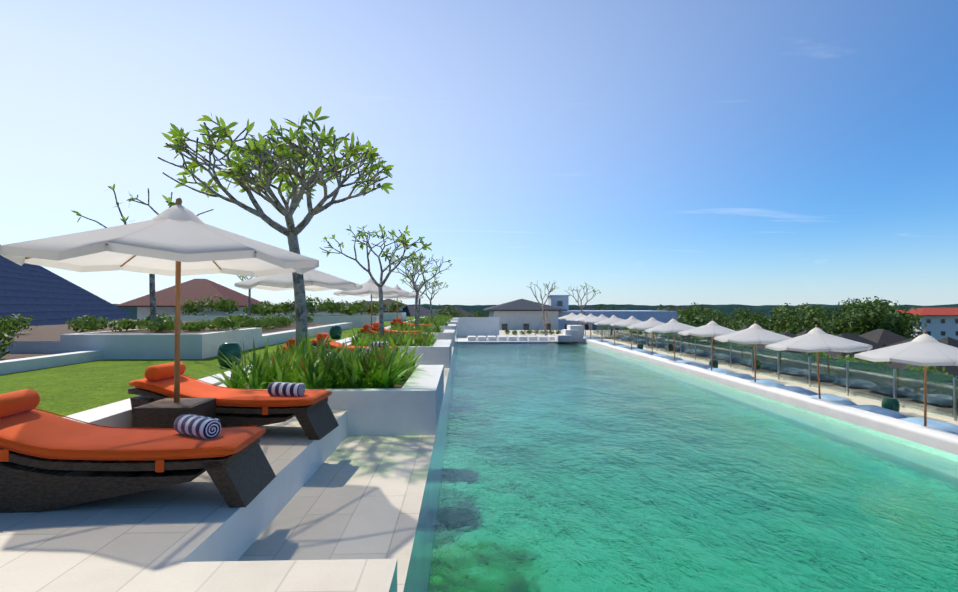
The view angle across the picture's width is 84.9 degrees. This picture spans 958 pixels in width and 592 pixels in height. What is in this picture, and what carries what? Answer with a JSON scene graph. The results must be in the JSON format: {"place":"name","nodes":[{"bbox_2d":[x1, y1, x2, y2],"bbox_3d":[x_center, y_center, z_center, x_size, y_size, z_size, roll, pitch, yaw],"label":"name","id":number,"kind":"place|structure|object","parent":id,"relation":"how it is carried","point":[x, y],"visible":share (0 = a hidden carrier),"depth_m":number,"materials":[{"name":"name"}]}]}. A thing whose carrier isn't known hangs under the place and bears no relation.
{"place":"outdoors","nodes":[
{"label":"outdoors","id":0,"kind":"place"},
{"bbox_2d":[137,307,247,320],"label":"pavilion walls","id":1,"kind":"structure","parent":0,"point":[143,312],"depth_m":64.18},
{"bbox_2d":[116,279,263,306],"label":"pavilion roof","id":2,"kind":"structure","parent":1,"relation":"on","point":[192,289],"depth_m":65.45,"materials":[{"name":"tile"}]},
{"bbox_2d":[0,559,396,591],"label":"deck","id":3,"kind":"structure","parent":0,"point":[361,575],"depth_m":2.78,"materials":[{"name":"tile"}]},
{"bbox_2d":[0,317,414,416],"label":"lawn","id":4,"kind":"structure","parent":0,"point":[67,390],"depth_m":8.34,"materials":[{"name":"green plant"}]},
{"bbox_2d":[0,353,61,360],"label":"bed","id":5,"kind":"object","parent":4,"relation":"on","point":[9,356],"depth_m":10.72,"materials":[{"name":"concrete"}]},
{"bbox_2d":[0,318,18,357],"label":"shrubs","id":6,"kind":"object","parent":5,"relation":"on","point":[6,337],"visible":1,"depth_m":10.06,"materials":[{"name":"green plant"}]},
{"bbox_2d":[0,350,102,374],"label":"bed kerb","id":7,"kind":"structure","parent":4,"relation":"on","point":[26,364],"depth_m":9.83,"materials":[{"name":"white paint"}]},
{"bbox_2d":[0,321,257,352],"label":"bed","id":8,"kind":"object","parent":4,"relation":"on","point":[42,339],"visible":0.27,"depth_m":12.13,"materials":[{"name":"soil"}]},
{"bbox_2d":[237,275,251,318],"bbox_3d":[-10.323,-0.286,23.846,1.882,2.978,2.132,0,-1,-2],"label":"frangipani","id":9,"kind":"object","parent":8,"relation":"on","point":[249,302],"depth_m":23.66,"materials":[{"name":"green plant"}]},
{"bbox_2d":[60,328,261,359],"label":"planter wall","id":10,"kind":"structure","parent":4,"relation":"on","point":[152,346],"depth_m":11.33,"materials":[{"name":"white paint"}]},
{"bbox_2d":[80,328,246,333],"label":"bed soil","id":11,"kind":"structure","parent":4,"relation":"on","point":[145,331],"depth_m":12.01,"materials":[{"name":"soil"}]},
{"bbox_2d":[71,184,213,330],"bbox_3d":[-8.293,-0.883,12.432,3.278,3.548,1.388,0,-1,-2],"label":"tree","id":12,"kind":"object","parent":11,"relation":"on","point":[153,315],"visible":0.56,"depth_m":12.65,"materials":[{"name":"plant"}]},
{"bbox_2d":[0,312,316,333],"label":"box shrubs","id":13,"kind":"object","parent":11,"relation":"on","point":[162,323],"visible":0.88,"depth_m":13.58,"materials":[{"name":"green plant"}]},
{"bbox_2d":[217,342,240,367],"bbox_3d":[-4.706,1.110,9.897,0.430,0.465,0.430,0,-1,-2],"label":"stool","id":14,"kind":"object","parent":4,"relation":"on","point":[228,350],"visible":0.83,"depth_m":9.74,"materials":[{"name":"green ceramic"}]},
{"bbox_2d":[160,315,378,326],"bbox_3d":[-11.326,2.034,29.333,11.500,1.900,2.500,0,-1,-2],"label":"bed","id":15,"kind":"object","parent":4,"relation":"on","point":[358,320],"visible":0.21,"depth_m":28.23,"materials":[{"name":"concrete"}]},
{"bbox_2d":[181,295,403,314],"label":"shrubs","id":16,"kind":"object","parent":15,"relation":"on","point":[222,304],"visible":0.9,"depth_m":29.26,"materials":[{"name":"green plant"}]},
{"bbox_2d":[262,323,336,333],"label":"planter wall","id":17,"kind":"structure","parent":4,"relation":"on","point":[279,329],"depth_m":21.63,"materials":[{"name":"white paint"}]},
{"bbox_2d":[262,323,351,346],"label":"bed wall","id":18,"kind":"structure","parent":4,"relation":"on","point":[280,337],"depth_m":17.40,"materials":[{"name":"white paint"}]},
{"bbox_2d":[251,312,405,320],"bbox_3d":[-11.674,2.252,41.076,11.550,1.900,3.000,0,-1,-2],"label":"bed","id":19,"kind":"object","parent":4,"relation":"on","point":[389,316],"visible":0.21,"depth_m":39.74,"materials":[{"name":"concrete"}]},
{"bbox_2d":[330,325,341,338],"bbox_3d":[-5.025,1.268,18.390,0.430,0.465,0.430,0,-1,-2],"label":"stool","id":20,"kind":"object","parent":4,"relation":"on","point":[335,331],"visible":1,"depth_m":18.23,"materials":[{"name":"green ceramic"}]},
{"bbox_2d":[63,319,414,427],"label":"pavement","id":21,"kind":"structure","parent":0,"point":[117,414],"depth_m":5.66,"materials":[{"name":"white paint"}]},
{"bbox_2d":[235,269,361,290],"bbox_3d":[-4.073,0.382,12.032,2.596,2.560,2.596,-1,-1,41],"label":"umbrella","id":22,"kind":"object","parent":21,"relation":"on","point":[315,280],"visible":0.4,"depth_m":11.36,"materials":[{"name":"fabric"}]},
{"bbox_2d":[217,365,443,435],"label":"planter wall","id":23,"kind":"structure","parent":0,"point":[400,411],"depth_m":7.24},
{"bbox_2d":[237,329,457,591],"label":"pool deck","id":24,"kind":"structure","parent":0,"point":[368,497],"depth_m":4.79,"materials":[{"name":"tile"}]},
{"bbox_2d":[0,410,347,564],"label":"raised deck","id":25,"kind":"structure","parent":24,"relation":"on","point":[197,519],"depth_m":3.58,"materials":[{"name":"stone"}]},
{"bbox_2d":[0,389,275,512],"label":"lounger","id":26,"kind":"object","parent":25,"relation":"on","point":[48,461],"visible":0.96,"depth_m":3.73,"materials":[{"name":"fabric"}]},
{"bbox_2d":[174,414,220,438],"bbox_3d":[-2.200,1.021,4.095,0.400,0.152,0.152,-1,-1,30],"label":"towel","id":27,"kind":"object","parent":26,"relation":"on","point":[205,427],"visible":0.94,"depth_m":4.02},
{"bbox_2d":[0,197,318,402],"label":"umbrella","id":28,"kind":"object","parent":25,"relation":"on","point":[178,240],"visible":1,"depth_m":5.01,"materials":[{"name":"fabric"}]},
{"bbox_2d":[133,398,215,429],"bbox_3d":[-3.112,1.316,5.391,0.550,0.446,0.550,0,-1,-2],"label":"side table","id":29,"kind":"object","parent":25,"relation":"on","point":[165,413],"visible":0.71,"depth_m":5.13,"materials":[{"name":"wicker"}]},
{"bbox_2d":[128,362,338,439],"bbox_3d":[-2.751,1.163,6.002,2.115,0.774,0.688,0,-1,2],"label":"lounger","id":30,"kind":"object","parent":25,"relation":"on","point":[310,411],"visible":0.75,"depth_m":5.72,"materials":[{"name":"fabric"}]},
{"bbox_2d":[268,382,304,395],"bbox_3d":[-2.167,1.053,5.896,0.400,0.152,0.152,0,-1,16],"label":"towel","id":31,"kind":"object","parent":30,"relation":"on","point":[284,389],"visible":0.98,"depth_m":5.84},
{"bbox_2d":[207,329,427,388],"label":"planter plants","id":32,"kind":"object","parent":24,"relation":"on","point":[385,367],"visible":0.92,"depth_m":7.77,"materials":[{"name":"plant"}]},
{"bbox_2d":[245,370,414,388],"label":"planter soil","id":33,"kind":"structure","parent":24,"relation":"on","point":[400,384],"depth_m":8.30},
{"bbox_2d":[158,106,393,354],"bbox_3d":[-3.561,-0.952,9.340,4.123,4.785,3.185,0,-1,-2],"label":"frangipani","id":34,"kind":"object","parent":33,"relation":"on","point":[292,153],"visible":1,"depth_m":8.94,"materials":[{"name":"green plant"}]},
{"bbox_2d":[345,340,449,367],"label":"planter wall","id":35,"kind":"structure","parent":24,"relation":"on","point":[436,355],"depth_m":15.00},
{"bbox_2d":[425,330,453,346],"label":"planter wall","id":36,"kind":"structure","parent":24,"relation":"on","point":[445,336],"depth_m":22.76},
{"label":"planter soil","id":37,"kind":"structure","parent":24,"relation":"on","visible":0},
{"bbox_2d":[320,224,431,337],"bbox_3d":[-3.052,-0.354,16.567,3.413,3.846,2.709,1,-1,-41],"label":"frangipani","id":38,"kind":"object","parent":37,"relation":"on","point":[404,241],"visible":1,"depth_m":16.49,"materials":[{"name":"green plant"}]},
{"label":"planter soil","id":39,"kind":"structure","parent":24,"relation":"on","visible":0},
{"bbox_2d":[383,252,451,327],"bbox_3d":[-2.629,-0.227,24.297,2.997,3.875,3.539,1,-1,-33],"label":"frangipani","id":40,"kind":"object","parent":39,"relation":"on","point":[419,259],"visible":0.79,"depth_m":24.27,"materials":[{"name":"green plant"}]},
{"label":"planter soil","id":41,"kind":"structure","parent":24,"relation":"on","visible":0},
{"bbox_2d":[400,270,442,320],"bbox_3d":[-3.582,0.079,32.125,2.859,3.566,2.712,0,-1,-2],"label":"frangipani","id":42,"kind":"object","parent":41,"relation":"on","point":[421,283],"visible":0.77,"depth_m":32.02,"materials":[{"name":"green plant"}]},
{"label":"planter soil","id":43,"kind":"structure","parent":24,"relation":"on","visible":0},
{"bbox_2d":[412,280,448,318],"bbox_3d":[-3.527,0.364,40.112,2.394,3.293,2.561,1,-1,-35],"label":"frangipani","id":44,"kind":"object","parent":43,"relation":"on","point":[432,288],"visible":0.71,"depth_m":39.97,"materials":[{"name":"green plant"}]},
{"bbox_2d":[310,332,396,351],"bbox_3d":[-2.965,1.289,12.783,2.115,0.774,0.688,0,-1,3],"label":"lounger","id":45,"kind":"object","parent":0,"point":[325,334],"visible":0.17,"depth_m":12.60,"materials":[{"name":"fabric"}]},
{"bbox_2d":[334,278,408,329],"bbox_3d":[-4.070,0.527,19.835,2.596,2.560,2.596,1,-1,-29],"label":"umbrella","id":46,"kind":"object","parent":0,"point":[369,287],"visible":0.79,"depth_m":19.22,"materials":[{"name":"fabric"}]},
{"bbox_2d":[359,324,417,335],"bbox_3d":[-3.182,1.401,18.846,2.115,0.774,0.688,0,-1,-2],"label":"lounger","id":47,"kind":"object","parent":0,"point":[365,328],"visible":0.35,"depth_m":18.56,"materials":[{"name":"fabric"}]},
{"bbox_2d":[349,327,438,345],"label":"planter plants","id":48,"kind":"object","parent":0,"point":[419,339],"visible":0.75,"depth_m":15.75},
{"bbox_2d":[370,285,422,321],"bbox_3d":[-4.318,0.672,27.630,2.596,2.560,2.596,1,-1,-39],"label":"umbrella","id":49,"kind":"object","parent":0,"point":[410,295],"visible":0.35,"depth_m":27.17,"materials":[{"name":"fabric"}]},
{"bbox_2d":[370,322,422,333],"bbox_3d":[-3.240,1.438,20.844,2.115,0.774,0.688,0,-1,4],"label":"lounger","id":50,"kind":"object","parent":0,"point":[375,326],"visible":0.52,"depth_m":20.61,"materials":[{"name":"fabric"}]},
{"bbox_2d":[389,320,441,332],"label":"planter plants","id":51,"kind":"object","parent":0,"point":[433,328],"visible":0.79,"depth_m":23.86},
{"bbox_2d":[403,306,439,316],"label":"horizon roof","id":52,"kind":"structure","parent":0,"point":[409,311],"depth_m":149.65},
{"bbox_2d":[402,366,442,430],"bbox_3d":[-0.901,1.653,8.847,0.500,0.620,2.760,0,-1,-2],"label":"planter","id":53,"kind":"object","parent":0,"point":[427,377],"depth_m":8.49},
{"bbox_2d":[406,318,448,325],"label":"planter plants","id":54,"kind":"object","parent":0,"point":[441,322],"visible":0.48,"depth_m":31.56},
{"bbox_2d":[433,340,451,362],"bbox_3d":[-1.147,1.797,16.602,0.500,0.620,2.760,0,-1,-2],"label":"planter","id":55,"kind":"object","parent":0,"point":[443,343],"depth_m":16.35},
{"bbox_2d":[0,0,957,305],"label":"sky","id":56,"kind":"structure","parent":0,"point":[636,152],"materials":[{"name":"blue"}]},
{"bbox_2d":[468,325,582,341],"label":"pool steps","id":57,"kind":"structure","parent":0,"point":[572,333],"depth_m":43.91,"materials":[{"name":"white paint"}]},
{"bbox_2d":[499,330,605,338],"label":"deck","id":58,"kind":"structure","parent":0,"point":[502,333],"depth_m":52.79,"materials":[{"name":"stone"}]},
{"bbox_2d":[424,317,498,336],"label":"wall","id":59,"kind":"structure","parent":58,"relation":"on","point":[478,326],"depth_m":48.94,"materials":[{"name":"white paint"}]},
{"bbox_2d":[505,329,560,334],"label":"hedge end","id":60,"kind":"object","parent":58,"relation":"on","point":[530,332],"visible":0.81,"depth_m":51.24,"materials":[{"name":"green plant"}]},
{"bbox_2d":[527,282,556,335],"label":"frangipani","id":61,"kind":"object","parent":58,"relation":"on","point":[542,305],"visible":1,"depth_m":50.51,"materials":[{"name":"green plant"}]},
{"bbox_2d":[566,283,600,334],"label":"frangipani","id":62,"kind":"object","parent":58,"relation":"on","point":[581,307],"visible":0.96,"depth_m":52.17,"materials":[{"name":"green plant"}]},
{"bbox_2d":[548,296,568,310],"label":"wing tower","id":63,"kind":"structure","parent":0,"point":[562,302],"depth_m":71.35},
{"bbox_2d":[428,343,957,591],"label":"pool water","id":64,"kind":"structure","parent":0,"point":[576,467],"depth_m":8.66,"materials":[{"name":"teal liquid"}]},
{"bbox_2d":[561,332,957,454],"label":"pool edge","id":65,"kind":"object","parent":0,"point":[945,441],"depth_m":14.72,"materials":[{"name":"concrete"}]},
{"bbox_2d":[602,339,957,424],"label":"deck","id":66,"kind":"structure","parent":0,"point":[908,413],"depth_m":19.17,"materials":[{"name":"stone"}]},
{"bbox_2d":[584,314,607,322],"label":"umbrella","id":67,"kind":"object","parent":66,"relation":"on","point":[601,317],"visible":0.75,"depth_m":40.18,"materials":[{"name":"fabric"}]},
{"bbox_2d":[594,314,623,344],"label":"umbrella","id":68,"kind":"object","parent":66,"relation":"on","point":[613,318],"visible":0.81,"depth_m":36.73,"materials":[{"name":"fabric"}]},
{"bbox_2d":[610,315,642,349],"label":"umbrella","id":69,"kind":"object","parent":66,"relation":"on","point":[631,320],"visible":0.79,"depth_m":33.02,"materials":[{"name":"fabric"}]},
{"bbox_2d":[627,316,664,354],"bbox_3d":[9.915,2.416,29.972,2.596,2.560,2.596,-1,-1,41],"label":"umbrella","id":70,"kind":"object","parent":66,"relation":"on","point":[651,322],"visible":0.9,"depth_m":29.55,"materials":[{"name":"fabric"}]},
{"bbox_2d":[645,317,695,360],"bbox_3d":[9.869,2.353,26.561,2.596,2.560,2.596,-1,-1,45],"label":"umbrella","id":71,"kind":"object","parent":66,"relation":"on","point":[673,325],"visible":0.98,"depth_m":26.03,"materials":[{"name":"fabric"}]},
{"bbox_2d":[678,319,736,370],"bbox_3d":[10.186,2.284,22.864,2.596,2.560,2.596,0,-1,-3],"label":"umbrella","id":72,"kind":"object","parent":66,"relation":"on","point":[712,328],"visible":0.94,"depth_m":22.37,"materials":[{"name":"fabric"}]},
{"bbox_2d":[727,373,753,379],"bbox_3d":[10.967,3.409,22.010,1.050,0.277,1.450,0,-1,2],"label":"bean pad","id":73,"kind":"object","parent":66,"relation":"on","point":[744,376],"visible":0.35,"depth_m":21.60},
{"bbox_2d":[714,321,790,381],"bbox_3d":[10.166,2.217,19.264,2.596,2.560,2.596,-1,-1,44],"label":"umbrella","id":74,"kind":"object","parent":66,"relation":"on","point":[755,333],"visible":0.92,"depth_m":18.74,"materials":[{"name":"fabric"}]},
{"bbox_2d":[749,379,784,386],"bbox_3d":[11.022,3.370,20.261,1.050,0.291,1.450,0,-1,-5],"label":"bean pad","id":75,"kind":"object","parent":66,"relation":"on","point":[768,382],"visible":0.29,"depth_m":19.81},
{"bbox_2d":[592,324,957,420],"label":"glass balustrade","id":76,"kind":"object","parent":66,"relation":"on","point":[905,387],"visible":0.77,"depth_m":19.45,"materials":[{"name":"clear glass"}]},
{"bbox_2d":[609,339,957,419],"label":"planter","id":77,"kind":"object","parent":66,"relation":"on","point":[813,386],"depth_m":19.73,"materials":[{"name":"concrete"}]},
{"bbox_2d":[601,325,952,382],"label":"shrubs","id":78,"kind":"object","parent":77,"relation":"on","point":[847,357],"visible":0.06,"depth_m":20.12,"materials":[{"name":"green plant"}]},
{"bbox_2d":[776,386,818,394],"bbox_3d":[11.079,3.337,18.463,1.050,0.290,1.450,0,-1,-5],"label":"bean pad","id":79,"kind":"object","parent":66,"relation":"on","point":[800,390],"visible":0.44,"depth_m":18.02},
{"bbox_2d":[765,325,872,398],"bbox_3d":[10.288,2.155,15.918,2.596,2.560,2.596,-1,-1,43],"label":"umbrella","id":80,"kind":"object","parent":66,"relation":"on","point":[816,339],"visible":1,"depth_m":15.35,"materials":[{"name":"fabric"}]},
{"bbox_2d":[807,394,856,405],"bbox_3d":[11.135,3.302,16.714,1.050,0.294,1.450,0,-1,-1],"label":"bean pad","id":81,"kind":"object","parent":66,"relation":"on","point":[836,399],"visible":0.38,"depth_m":16.27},
{"bbox_2d":[848,405,907,418],"bbox_3d":[11.192,3.268,14.915,1.050,0.296,1.450,0,-1,-1],"label":"bean pad","id":82,"kind":"object","parent":66,"relation":"on","point":[876,409],"visible":0.44,"depth_m":14.49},
{"bbox_2d":[881,397,899,411],"bbox_3d":[11.934,3.189,15.190,0.430,0.465,0.430,0,-1,-2],"label":"stool","id":83,"kind":"object","parent":66,"relation":"on","point":[890,403],"visible":0.69,"depth_m":15.04,"materials":[{"name":"green ceramic"}]},
{"bbox_2d":[854,330,957,426],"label":"umbrella","id":84,"kind":"object","parent":66,"relation":"on","point":[925,350],"visible":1,"depth_m":11.88,"materials":[{"name":"fabric"}]},
{"bbox_2d":[900,417,957,434],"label":"bean pad","id":85,"kind":"object","parent":66,"relation":"on","point":[945,426],"visible":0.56,"depth_m":12.83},
{"bbox_2d":[824,350,866,360],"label":"villa roof","id":86,"kind":"structure","parent":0,"point":[833,354],"depth_m":56.09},
{"bbox_2d":[836,333,884,349],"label":"roof","id":87,"kind":"structure","parent":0,"point":[853,337],"depth_m":65.79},
{"bbox_2d":[859,329,907,345],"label":"roof","id":88,"kind":"structure","parent":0,"point":[883,337],"depth_m":76.23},
{"bbox_2d":[891,363,957,377],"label":"shrubs","id":89,"kind":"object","parent":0,"point":[951,370],"depth_m":36.55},
{"bbox_2d":[901,316,957,339],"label":"red roof hotel","id":90,"kind":"structure","parent":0,"point":[938,327],"depth_m":123.36,"materials":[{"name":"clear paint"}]},
{"bbox_2d":[896,308,957,315],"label":"roof","id":91,"kind":"structure","parent":90,"relation":"on","point":[939,312],"depth_m":126.45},
{"bbox_2d":[937,337,957,347],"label":"roof","id":92,"kind":"structure","parent":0,"point":[950,341],"depth_m":55.54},
{"label":"ground","id":93,"kind":"structure","parent":0,"visible":0},
{"bbox_2d":[0,255,135,326],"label":"roof","id":94,"kind":"structure","parent":93,"relation":"on","point":[41,295],"depth_m":41.09,"materials":[{"name":"tile"}]},
{"bbox_2d":[434,304,474,316],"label":"bush","id":95,"kind":"object","parent":93,"relation":"on","point":[451,313],"visible":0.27,"depth_m":178.38,"materials":[{"name":"green plant"}]},
{"bbox_2d":[489,311,557,329],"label":"building","id":96,"kind":"structure","parent":93,"relation":"on","point":[519,320],"depth_m":64.63,"materials":[{"name":"paint"}]},
{"bbox_2d":[483,299,566,310],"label":"wing roof","id":97,"kind":"structure","parent":96,"relation":"on","point":[521,305],"depth_m":64.82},
{"bbox_2d":[113,304,957,324],"bbox_3d":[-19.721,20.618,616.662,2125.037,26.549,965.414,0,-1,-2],"label":"distant treeline","id":98,"kind":"object","parent":93,"relation":"on","point":[729,309],"visible":0.08,"depth_m":936.52,"materials":[{"name":"plant"}]},
{"bbox_2d":[558,310,676,335],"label":"wing","id":99,"kind":"structure","parent":93,"relation":"on","point":[660,316],"depth_m":66.56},
{"bbox_2d":[677,305,722,326],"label":"tree","id":100,"kind":"object","parent":93,"relation":"on","point":[689,320],"visible":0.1,"depth_m":83.05,"materials":[{"name":"green plant"}]},
{"bbox_2d":[689,311,744,328],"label":"tree","id":101,"kind":"object","parent":93,"relation":"on","point":[719,319],"visible":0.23,"depth_m":109.64,"materials":[{"name":"green plant"}]},
{"bbox_2d":[716,310,757,323],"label":"tree","id":102,"kind":"object","parent":93,"relation":"on","point":[744,313],"visible":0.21,"depth_m":133.64,"materials":[{"name":"green plant"}]},
{"bbox_2d":[726,318,766,330],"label":"tree","id":103,"kind":"object","parent":93,"relation":"on","point":[739,326],"visible":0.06,"depth_m":97.65,"materials":[{"name":"green plant"}]},
{"bbox_2d":[743,314,799,333],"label":"tree","id":104,"kind":"object","parent":93,"relation":"on","point":[762,323],"visible":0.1,"depth_m":113.90,"materials":[{"name":"green plant"}]},
{"bbox_2d":[770,302,820,315],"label":"tree","id":105,"kind":"object","parent":93,"relation":"on","point":[788,307],"visible":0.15,"depth_m":143.92,"materials":[{"name":"green plant"}]},
{"bbox_2d":[763,305,841,334],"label":"tree","id":106,"kind":"object","parent":93,"relation":"on","point":[800,320],"visible":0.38,"depth_m":90.64,"materials":[{"name":"green plant"}]},
{"bbox_2d":[780,308,824,330],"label":"tree","id":107,"kind":"object","parent":93,"relation":"on","point":[804,316],"visible":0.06,"depth_m":109.01,"materials":[{"name":"green plant"}]},
{"bbox_2d":[774,304,844,329],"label":"tree","id":108,"kind":"object","parent":93,"relation":"on","point":[824,311],"visible":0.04,"depth_m":111.68,"materials":[{"name":"green plant"}]},
{"bbox_2d":[836,297,861,314],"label":"tree","id":109,"kind":"object","parent":93,"relation":"on","point":[848,305],"visible":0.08,"depth_m":104.48,"materials":[{"name":"green plant"}]},
{"bbox_2d":[829,311,902,333],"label":"tree","id":110,"kind":"object","parent":93,"relation":"on","point":[854,324],"visible":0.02,"depth_m":90.05,"materials":[{"name":"green plant"}]},
{"bbox_2d":[813,304,922,337],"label":"tree","id":111,"kind":"object","parent":93,"relation":"on","point":[903,321],"visible":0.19,"depth_m":85.85,"materials":[{"name":"green plant"}]},
{"bbox_2d":[834,300,901,334],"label":"tree","id":112,"kind":"object","parent":93,"relation":"on","point":[878,326],"visible":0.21,"depth_m":86.08,"materials":[{"name":"green plant"}]},
{"bbox_2d":[819,296,926,337],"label":"tree","id":113,"kind":"object","parent":93,"relation":"on","point":[895,307],"visible":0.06,"depth_m":96.36,"materials":[{"name":"green plant"}]},
{"bbox_2d":[838,301,912,338],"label":"tree","id":114,"kind":"object","parent":93,"relation":"on","point":[851,325],"visible":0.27,"depth_m":85.30,"materials":[{"name":"green plant"}]},
{"bbox_2d":[844,300,914,334],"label":"tree","id":115,"kind":"object","parent":93,"relation":"on","point":[859,314],"visible":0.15,"depth_m":84.54,"materials":[{"name":"green plant"}]},
{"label":"pool floor","id":116,"kind":"structure","parent":0,"visible":0},
{"bbox_2d":[458,337,583,342],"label":"pool platform","id":117,"kind":"structure","parent":116,"relation":"on","point":[462,339],"depth_m":43.06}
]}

